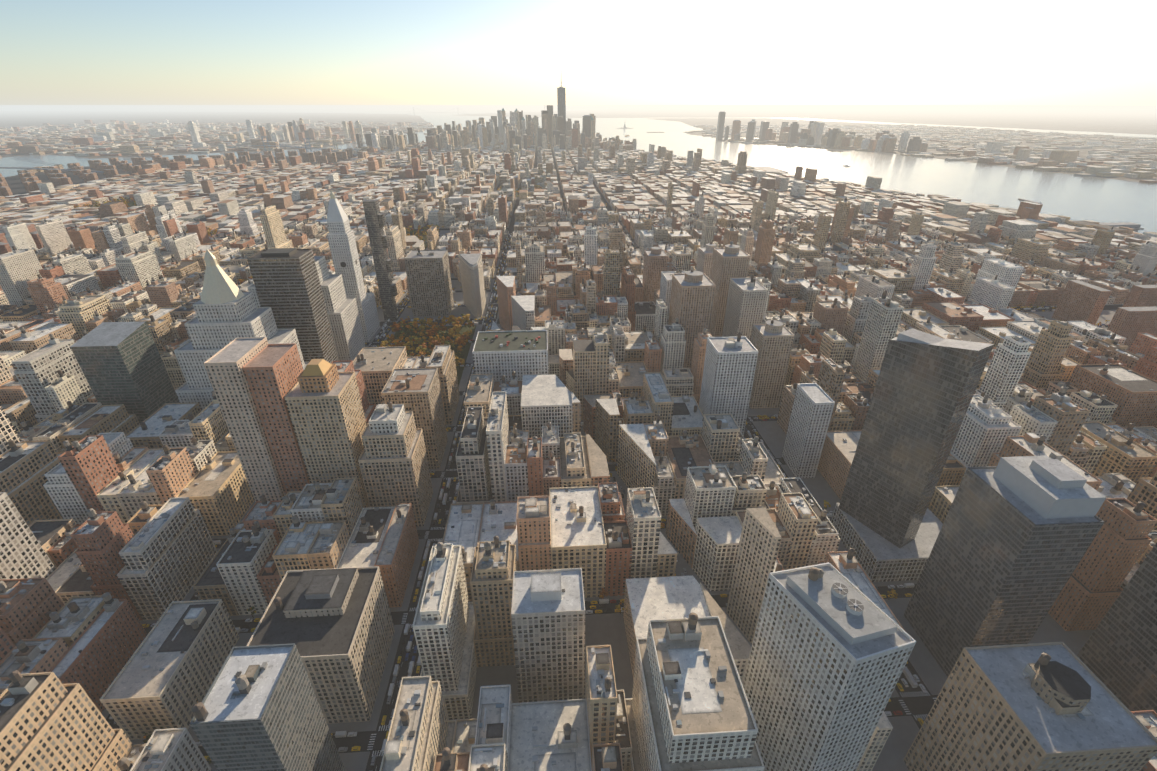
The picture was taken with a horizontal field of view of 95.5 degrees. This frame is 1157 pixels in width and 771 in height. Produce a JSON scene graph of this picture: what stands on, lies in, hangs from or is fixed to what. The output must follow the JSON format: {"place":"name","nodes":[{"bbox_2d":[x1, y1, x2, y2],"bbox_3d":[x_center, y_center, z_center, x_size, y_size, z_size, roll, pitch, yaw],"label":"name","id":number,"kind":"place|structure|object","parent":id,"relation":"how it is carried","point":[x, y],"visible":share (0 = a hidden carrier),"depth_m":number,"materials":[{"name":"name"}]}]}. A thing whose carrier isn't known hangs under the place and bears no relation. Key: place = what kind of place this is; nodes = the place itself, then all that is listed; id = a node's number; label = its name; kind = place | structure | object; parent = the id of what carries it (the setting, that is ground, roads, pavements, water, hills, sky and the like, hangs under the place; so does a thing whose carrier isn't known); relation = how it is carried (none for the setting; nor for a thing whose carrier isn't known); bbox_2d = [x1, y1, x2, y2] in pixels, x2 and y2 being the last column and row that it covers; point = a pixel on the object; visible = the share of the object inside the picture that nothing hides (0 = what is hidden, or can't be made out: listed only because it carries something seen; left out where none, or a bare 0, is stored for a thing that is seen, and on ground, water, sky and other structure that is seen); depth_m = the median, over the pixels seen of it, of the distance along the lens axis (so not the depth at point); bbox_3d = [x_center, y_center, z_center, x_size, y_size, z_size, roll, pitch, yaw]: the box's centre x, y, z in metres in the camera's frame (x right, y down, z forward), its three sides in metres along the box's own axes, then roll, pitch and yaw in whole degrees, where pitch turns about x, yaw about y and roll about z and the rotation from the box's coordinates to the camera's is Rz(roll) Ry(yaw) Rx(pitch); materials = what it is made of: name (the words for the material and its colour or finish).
{"place":"outdoors","nodes":[
{"label":"outdoors","id":0,"kind":"place"},
{"bbox_2d":[0,111,426,158],"bbox_3d":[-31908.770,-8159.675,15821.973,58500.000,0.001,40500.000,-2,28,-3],"label":"brooklyn ground","id":1,"kind":"structure","parent":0,"point":[20,118],"depth_m":11884.62,"materials":[{"name":"grey"}]},
{"bbox_2d":[0,108,468,172],"bbox_3d":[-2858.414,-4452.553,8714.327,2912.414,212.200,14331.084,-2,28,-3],"label":"east river bridges","id":2,"kind":"structure","parent":0,"point":[321,143],"depth_m":3657.74,"materials":[{"name":"grey metal"}]},
{"bbox_2d":[99,190,518,386],"bbox_3d":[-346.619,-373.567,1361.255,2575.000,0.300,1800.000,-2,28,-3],"label":"park lawns","id":3,"kind":"structure","parent":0,"point":[465,352],"depth_m":800.08,"materials":[{"name":"green plant"}]},
{"bbox_2d":[5,146,1124,770],"bbox_3d":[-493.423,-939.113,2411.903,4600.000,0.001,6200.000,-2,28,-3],"label":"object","id":4,"kind":"structure","parent":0,"point":[919,704],"depth_m":388.79,"materials":[{"name":"concrete"}]},
{"bbox_2d":[0,110,1156,252],"bbox_3d":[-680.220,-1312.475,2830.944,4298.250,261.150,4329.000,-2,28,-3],"label":"distant city buildings","id":5,"kind":"structure","parent":4,"relation":"on","point":[211,193],"depth_m":2040.60,"materials":[{"name":"beige concrete"}]},
{"bbox_2d":[0,80,1156,349],"bbox_3d":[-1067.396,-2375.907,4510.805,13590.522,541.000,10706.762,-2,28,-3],"label":"distant city buildings","id":6,"kind":"structure","parent":4,"relation":"on","point":[1134,314],"depth_m":4072.61,"materials":[{"name":"grey concrete"}]},
{"bbox_2d":[91,180,1122,770],"bbox_3d":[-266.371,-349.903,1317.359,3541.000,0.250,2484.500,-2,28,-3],"label":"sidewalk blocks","id":7,"kind":"structure","parent":4,"relation":"on","point":[605,630],"depth_m":357.58,"materials":[{"name":"grey concrete"}]},
{"bbox_2d":[0,181,1156,770],"bbox_3d":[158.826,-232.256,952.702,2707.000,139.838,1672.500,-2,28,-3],"label":"city buildings","id":8,"kind":"structure","parent":7,"relation":"on","point":[114,519],"depth_m":431.18,"materials":[{"name":"beige concrete"}]},
{"bbox_2d":[73,162,1109,763],"bbox_3d":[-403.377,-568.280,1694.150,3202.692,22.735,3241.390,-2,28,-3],"label":"trees","id":9,"kind":"object","parent":7,"relation":"on","point":[423,332],"visible":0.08,"depth_m":777.08,"materials":[{"name":"orange plant"}]},
{"bbox_2d":[70,191,1156,770],"bbox_3d":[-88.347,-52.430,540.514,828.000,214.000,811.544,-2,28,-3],"label":"skyscrapers","id":10,"kind":"structure","parent":7,"relation":"on","point":[990,563],"depth_m":315.88,"materials":[{"name":"grey concrete"}]},
{"bbox_2d":[108,230,1108,765],"bbox_3d":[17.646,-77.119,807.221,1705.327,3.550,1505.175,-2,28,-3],"label":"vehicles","id":11,"kind":"object","parent":4,"relation":"on","point":[912,680],"visible":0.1,"depth_m":386.77,"materials":[{"name":"paint"}]},
{"bbox_2d":[367,289,936,767],"bbox_3d":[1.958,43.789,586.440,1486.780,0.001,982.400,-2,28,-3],"label":"road markings","id":12,"kind":"object","parent":4,"relation":"on","point":[907,711],"visible":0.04,"depth_m":320.78,"materials":[{"name":"white paint"}]},
{"bbox_2d":[707,160,1143,228],"bbox_3d":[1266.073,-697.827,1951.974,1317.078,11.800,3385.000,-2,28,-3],"label":"hudson piers","id":13,"kind":"structure","parent":4,"relation":"on","point":[1118,224],"depth_m":1505.85,"materials":[{"name":"grey concrete"}]},
{"bbox_2d":[0,105,1156,232],"bbox_3d":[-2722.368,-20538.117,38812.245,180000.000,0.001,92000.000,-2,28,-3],"label":"river water","id":14,"kind":"structure","parent":0,"point":[1096,199],"depth_m":3212.66,"materials":[{"name":"grey liquid"}]},
{"bbox_2d":[625,135,1040,203],"bbox_3d":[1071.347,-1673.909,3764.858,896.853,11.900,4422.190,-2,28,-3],"label":"boats","id":15,"kind":"object","parent":14,"relation":"on","point":[1018,198],"visible":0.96,"depth_m":1926.61,"materials":[{"name":"white metal"}]},
{"bbox_2d":[0,93,1156,106],"bbox_3d":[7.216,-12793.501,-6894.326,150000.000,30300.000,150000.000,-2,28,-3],"label":"horizon haze","id":16,"kind":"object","parent":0,"point":[1055,99],"depth_m":58364.94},
{"bbox_2d":[0,0,1156,94],"label":"sky","id":17,"kind":"structure","parent":0,"point":[254,47],"materials":[{"name":"white"}]},
{"bbox_2d":[457,107,1156,134],"bbox_3d":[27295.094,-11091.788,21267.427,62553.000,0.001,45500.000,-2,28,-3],"label":"land","id":18,"kind":"structure","parent":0,"point":[1136,120],"depth_m":14649.37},
{"bbox_2d":[654,118,1156,183],"bbox_3d":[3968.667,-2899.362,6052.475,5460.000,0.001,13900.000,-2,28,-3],"label":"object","id":19,"kind":"structure","parent":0,"point":[1083,153],"depth_m":5120.21,"materials":[{"name":"grey"}]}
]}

